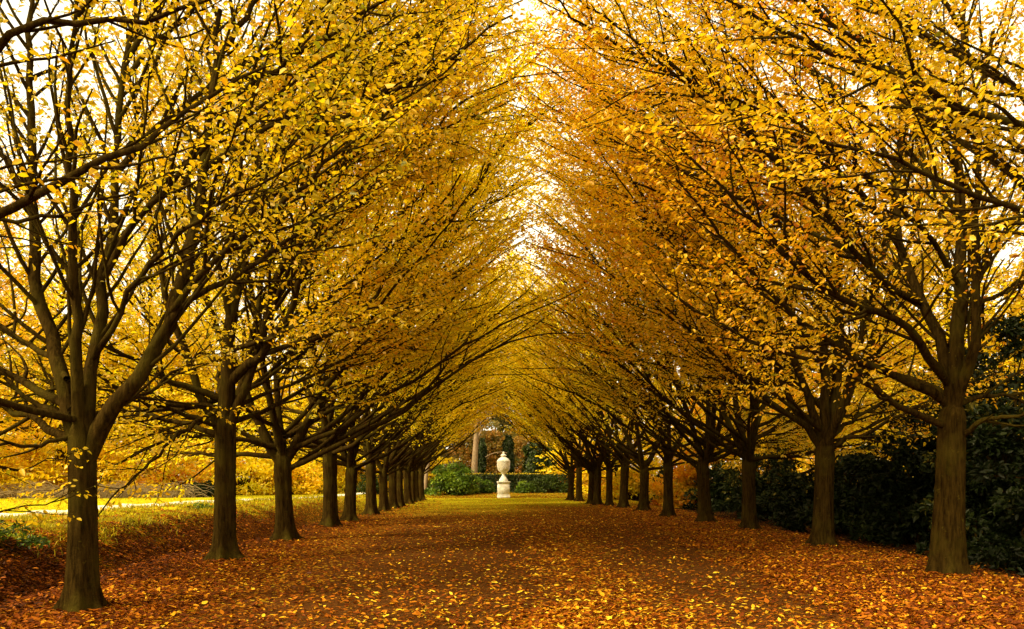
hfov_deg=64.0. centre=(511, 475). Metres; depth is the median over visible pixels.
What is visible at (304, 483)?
yellow shrub
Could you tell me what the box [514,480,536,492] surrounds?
green shrub
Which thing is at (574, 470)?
bushy tree
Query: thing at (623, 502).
avenue tree
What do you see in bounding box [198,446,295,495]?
yellow shrub
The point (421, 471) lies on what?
avenue tree
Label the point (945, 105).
avenue tree
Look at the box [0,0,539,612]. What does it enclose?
avenue tree
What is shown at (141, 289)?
woodland tree
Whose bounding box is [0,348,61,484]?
woodland tree
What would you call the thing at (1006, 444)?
evergreen shrub
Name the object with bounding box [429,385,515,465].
woodland tree
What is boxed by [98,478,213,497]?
twiggy shrub
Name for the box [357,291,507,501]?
avenue tree
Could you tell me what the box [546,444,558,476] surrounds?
ivy clad tree
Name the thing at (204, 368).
woodland tree
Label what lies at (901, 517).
evergreen shrub
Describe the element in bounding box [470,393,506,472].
pale tree
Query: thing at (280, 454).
avenue tree
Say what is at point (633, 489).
yellow shrub
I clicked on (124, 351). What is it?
woodland tree
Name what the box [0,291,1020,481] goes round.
wood
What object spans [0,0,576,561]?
avenue tree
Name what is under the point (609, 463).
avenue tree
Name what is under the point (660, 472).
evergreen shrub
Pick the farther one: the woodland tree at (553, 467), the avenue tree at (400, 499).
the woodland tree at (553, 467)
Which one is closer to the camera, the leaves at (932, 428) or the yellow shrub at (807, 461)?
the leaves at (932, 428)
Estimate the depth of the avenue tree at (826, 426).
18.60 m
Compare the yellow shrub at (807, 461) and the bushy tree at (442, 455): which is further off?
the bushy tree at (442, 455)
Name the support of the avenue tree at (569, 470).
on the ground at (306, 513)
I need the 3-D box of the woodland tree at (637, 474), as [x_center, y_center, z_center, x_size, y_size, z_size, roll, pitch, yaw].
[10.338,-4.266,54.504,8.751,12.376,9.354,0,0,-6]
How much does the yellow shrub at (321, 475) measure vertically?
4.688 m
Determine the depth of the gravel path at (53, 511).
28.65 m
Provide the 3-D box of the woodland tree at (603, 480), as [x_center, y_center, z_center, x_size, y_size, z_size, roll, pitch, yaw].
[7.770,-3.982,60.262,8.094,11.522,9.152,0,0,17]
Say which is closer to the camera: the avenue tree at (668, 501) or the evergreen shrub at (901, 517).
the evergreen shrub at (901, 517)
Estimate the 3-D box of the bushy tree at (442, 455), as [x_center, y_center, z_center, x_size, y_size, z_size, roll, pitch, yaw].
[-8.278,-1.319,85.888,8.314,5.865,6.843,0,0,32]
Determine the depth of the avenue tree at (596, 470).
45.48 m
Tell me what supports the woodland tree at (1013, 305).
on the ground at (306, 513)
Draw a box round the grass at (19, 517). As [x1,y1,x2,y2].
[0,494,377,560]
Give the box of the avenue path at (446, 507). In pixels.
[104,499,940,628]
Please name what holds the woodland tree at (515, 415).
on the ground at (306, 513)
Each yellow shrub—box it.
[0,447,36,493]
[1,438,67,496]
[44,443,138,492]
[118,447,213,495]
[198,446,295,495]
[251,456,322,494]
[293,450,344,493]
[337,460,364,491]
[574,462,620,493]
[601,461,658,501]
[649,464,712,507]
[760,456,814,478]
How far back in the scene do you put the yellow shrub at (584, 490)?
65.26 m
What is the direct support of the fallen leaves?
on the ground at (306, 513)
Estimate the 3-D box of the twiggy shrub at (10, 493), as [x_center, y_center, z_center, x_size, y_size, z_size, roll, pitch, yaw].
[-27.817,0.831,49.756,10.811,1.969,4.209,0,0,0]
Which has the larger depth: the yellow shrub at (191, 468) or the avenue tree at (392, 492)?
the yellow shrub at (191, 468)
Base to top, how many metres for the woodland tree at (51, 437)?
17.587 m
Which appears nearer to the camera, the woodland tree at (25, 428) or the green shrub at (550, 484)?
the woodland tree at (25, 428)
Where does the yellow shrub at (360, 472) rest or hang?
on the ground at (306, 513)
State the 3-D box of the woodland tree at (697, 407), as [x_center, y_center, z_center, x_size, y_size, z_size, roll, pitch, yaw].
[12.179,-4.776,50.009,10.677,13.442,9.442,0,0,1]
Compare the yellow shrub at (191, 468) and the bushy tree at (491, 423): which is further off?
the bushy tree at (491, 423)
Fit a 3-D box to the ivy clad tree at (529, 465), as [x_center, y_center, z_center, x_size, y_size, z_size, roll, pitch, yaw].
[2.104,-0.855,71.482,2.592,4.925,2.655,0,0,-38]
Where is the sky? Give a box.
[0,0,1023,475]
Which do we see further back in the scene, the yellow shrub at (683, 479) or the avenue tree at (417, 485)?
the avenue tree at (417, 485)
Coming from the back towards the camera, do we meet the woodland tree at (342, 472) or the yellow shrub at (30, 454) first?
the woodland tree at (342, 472)
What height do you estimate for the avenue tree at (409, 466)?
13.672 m
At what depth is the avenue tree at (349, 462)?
30.25 m
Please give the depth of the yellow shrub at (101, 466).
57.35 m
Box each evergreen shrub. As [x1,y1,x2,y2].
[649,465,681,503]
[681,458,759,511]
[697,443,804,518]
[756,457,876,525]
[770,444,906,533]
[838,398,941,546]
[882,312,1023,542]
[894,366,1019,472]
[915,317,1023,560]
[967,385,1023,576]
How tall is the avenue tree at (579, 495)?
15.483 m
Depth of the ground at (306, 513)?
21.86 m
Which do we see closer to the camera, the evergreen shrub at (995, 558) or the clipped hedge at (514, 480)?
the evergreen shrub at (995, 558)
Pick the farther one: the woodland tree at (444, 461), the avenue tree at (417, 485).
the woodland tree at (444, 461)
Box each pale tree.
[412,422,429,488]
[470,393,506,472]
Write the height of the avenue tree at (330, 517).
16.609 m
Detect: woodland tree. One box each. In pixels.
[0,95,83,453]
[0,96,201,495]
[0,282,66,466]
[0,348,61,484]
[16,153,238,480]
[46,290,183,476]
[105,168,296,460]
[110,304,242,476]
[149,312,267,468]
[195,313,310,479]
[238,312,378,491]
[311,354,381,491]
[382,422,456,481]
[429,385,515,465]
[447,310,536,456]
[467,322,573,453]
[533,401,622,491]
[573,362,661,498]
[612,341,729,481]
[629,305,792,488]
[654,127,847,470]
[682,273,867,477]
[685,92,933,471]
[791,232,943,457]
[809,54,1023,470]
[880,226,1023,438]
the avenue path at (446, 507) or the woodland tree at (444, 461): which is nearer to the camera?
the avenue path at (446, 507)
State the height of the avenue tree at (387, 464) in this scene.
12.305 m
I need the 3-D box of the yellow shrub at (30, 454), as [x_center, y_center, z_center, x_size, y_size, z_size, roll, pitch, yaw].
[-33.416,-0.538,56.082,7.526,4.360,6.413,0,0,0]
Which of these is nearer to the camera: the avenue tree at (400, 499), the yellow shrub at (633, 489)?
the avenue tree at (400, 499)
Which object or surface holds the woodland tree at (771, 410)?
on the ground at (306, 513)
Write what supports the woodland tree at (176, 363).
on the ground at (306, 513)
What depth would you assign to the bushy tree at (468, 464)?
83.12 m
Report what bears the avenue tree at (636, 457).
on the ground at (306, 513)
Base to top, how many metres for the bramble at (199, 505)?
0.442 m
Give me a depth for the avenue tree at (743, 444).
25.28 m
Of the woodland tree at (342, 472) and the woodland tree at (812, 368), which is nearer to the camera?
the woodland tree at (812, 368)
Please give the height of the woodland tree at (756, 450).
21.656 m
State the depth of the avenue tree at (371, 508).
34.78 m
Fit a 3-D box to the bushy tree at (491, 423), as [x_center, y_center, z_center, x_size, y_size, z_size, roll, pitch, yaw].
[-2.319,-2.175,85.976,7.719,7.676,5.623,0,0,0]
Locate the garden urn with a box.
[497,452,509,497]
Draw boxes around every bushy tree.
[424,441,460,489]
[428,418,502,486]
[460,420,521,473]
[491,435,531,487]
[545,440,589,489]
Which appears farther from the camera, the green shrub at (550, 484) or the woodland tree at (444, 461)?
the woodland tree at (444, 461)
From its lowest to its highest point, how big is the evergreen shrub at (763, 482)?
3.668 m
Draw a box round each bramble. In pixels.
[0,520,49,551]
[187,501,213,509]
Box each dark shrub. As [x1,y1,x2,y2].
[178,480,213,496]
[356,467,388,493]
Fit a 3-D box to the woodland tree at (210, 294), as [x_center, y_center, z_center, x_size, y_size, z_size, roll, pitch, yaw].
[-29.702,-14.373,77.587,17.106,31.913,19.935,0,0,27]
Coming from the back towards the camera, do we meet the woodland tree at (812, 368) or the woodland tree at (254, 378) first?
the woodland tree at (254, 378)
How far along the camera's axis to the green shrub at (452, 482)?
64.36 m
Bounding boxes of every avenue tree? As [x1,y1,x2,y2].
[0,0,345,525]
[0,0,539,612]
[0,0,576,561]
[84,0,608,540]
[113,1,580,526]
[214,138,545,521]
[255,172,547,514]
[293,206,532,508]
[296,258,533,510]
[337,288,522,503]
[350,283,532,506]
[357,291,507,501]
[359,318,512,499]
[379,298,510,500]
[480,268,675,504]
[483,241,698,507]
[483,328,632,499]
[484,2,936,529]
[488,284,653,501]
[492,249,731,510]
[497,319,654,503]
[499,99,776,516]
[501,272,675,505]
[502,9,866,522]
[504,0,1023,546]
[508,0,1023,576]
[623,0,1023,277]
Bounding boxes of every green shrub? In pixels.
[424,460,482,495]
[475,479,496,493]
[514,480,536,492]
[530,475,567,492]
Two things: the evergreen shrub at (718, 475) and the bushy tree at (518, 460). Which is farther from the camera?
the bushy tree at (518, 460)
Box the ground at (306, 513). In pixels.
[0,478,1023,625]
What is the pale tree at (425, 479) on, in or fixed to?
on the ground at (306, 513)
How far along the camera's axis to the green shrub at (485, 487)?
66.14 m
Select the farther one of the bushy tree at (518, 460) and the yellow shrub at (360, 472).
the bushy tree at (518, 460)
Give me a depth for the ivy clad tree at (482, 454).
77.73 m
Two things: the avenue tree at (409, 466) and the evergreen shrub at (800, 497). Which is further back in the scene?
the avenue tree at (409, 466)
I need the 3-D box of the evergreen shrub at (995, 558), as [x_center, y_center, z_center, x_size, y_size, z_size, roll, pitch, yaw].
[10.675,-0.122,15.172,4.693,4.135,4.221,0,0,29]
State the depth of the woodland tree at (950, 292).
29.55 m
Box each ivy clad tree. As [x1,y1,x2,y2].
[477,438,487,475]
[501,435,515,490]
[520,439,550,479]
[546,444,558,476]
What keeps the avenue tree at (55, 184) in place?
on the ground at (306, 513)
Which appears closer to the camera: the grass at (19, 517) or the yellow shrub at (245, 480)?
the grass at (19, 517)
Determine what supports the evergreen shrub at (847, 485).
on the ground at (306, 513)
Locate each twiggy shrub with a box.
[0,473,136,498]
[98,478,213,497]
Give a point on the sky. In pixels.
(36, 41)
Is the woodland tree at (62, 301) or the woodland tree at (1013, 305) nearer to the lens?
the woodland tree at (1013, 305)
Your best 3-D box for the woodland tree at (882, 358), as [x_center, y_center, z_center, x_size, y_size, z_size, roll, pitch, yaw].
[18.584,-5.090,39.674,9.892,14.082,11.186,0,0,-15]
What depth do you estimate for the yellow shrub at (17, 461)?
51.13 m
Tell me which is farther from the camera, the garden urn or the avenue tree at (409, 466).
the garden urn
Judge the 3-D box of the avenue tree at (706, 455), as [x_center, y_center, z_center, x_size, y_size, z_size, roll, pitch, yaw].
[5.799,-6.723,29.210,13.003,16.975,12.931,0,0,12]
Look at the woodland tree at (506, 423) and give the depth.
100.39 m
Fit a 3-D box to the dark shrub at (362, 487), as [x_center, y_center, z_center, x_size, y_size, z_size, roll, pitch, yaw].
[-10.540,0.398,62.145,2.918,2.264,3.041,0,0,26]
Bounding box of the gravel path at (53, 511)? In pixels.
[0,492,365,517]
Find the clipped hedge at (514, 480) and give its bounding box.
[465,472,567,492]
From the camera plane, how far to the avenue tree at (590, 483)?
48.52 m
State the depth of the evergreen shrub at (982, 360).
20.89 m
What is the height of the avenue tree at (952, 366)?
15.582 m
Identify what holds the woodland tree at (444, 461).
on the ground at (306, 513)
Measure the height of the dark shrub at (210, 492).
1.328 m
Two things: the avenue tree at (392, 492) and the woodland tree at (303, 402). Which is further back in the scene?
the woodland tree at (303, 402)
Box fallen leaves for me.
[0,492,1023,628]
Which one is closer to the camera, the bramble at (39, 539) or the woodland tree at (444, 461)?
the bramble at (39, 539)
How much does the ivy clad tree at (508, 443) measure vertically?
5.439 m

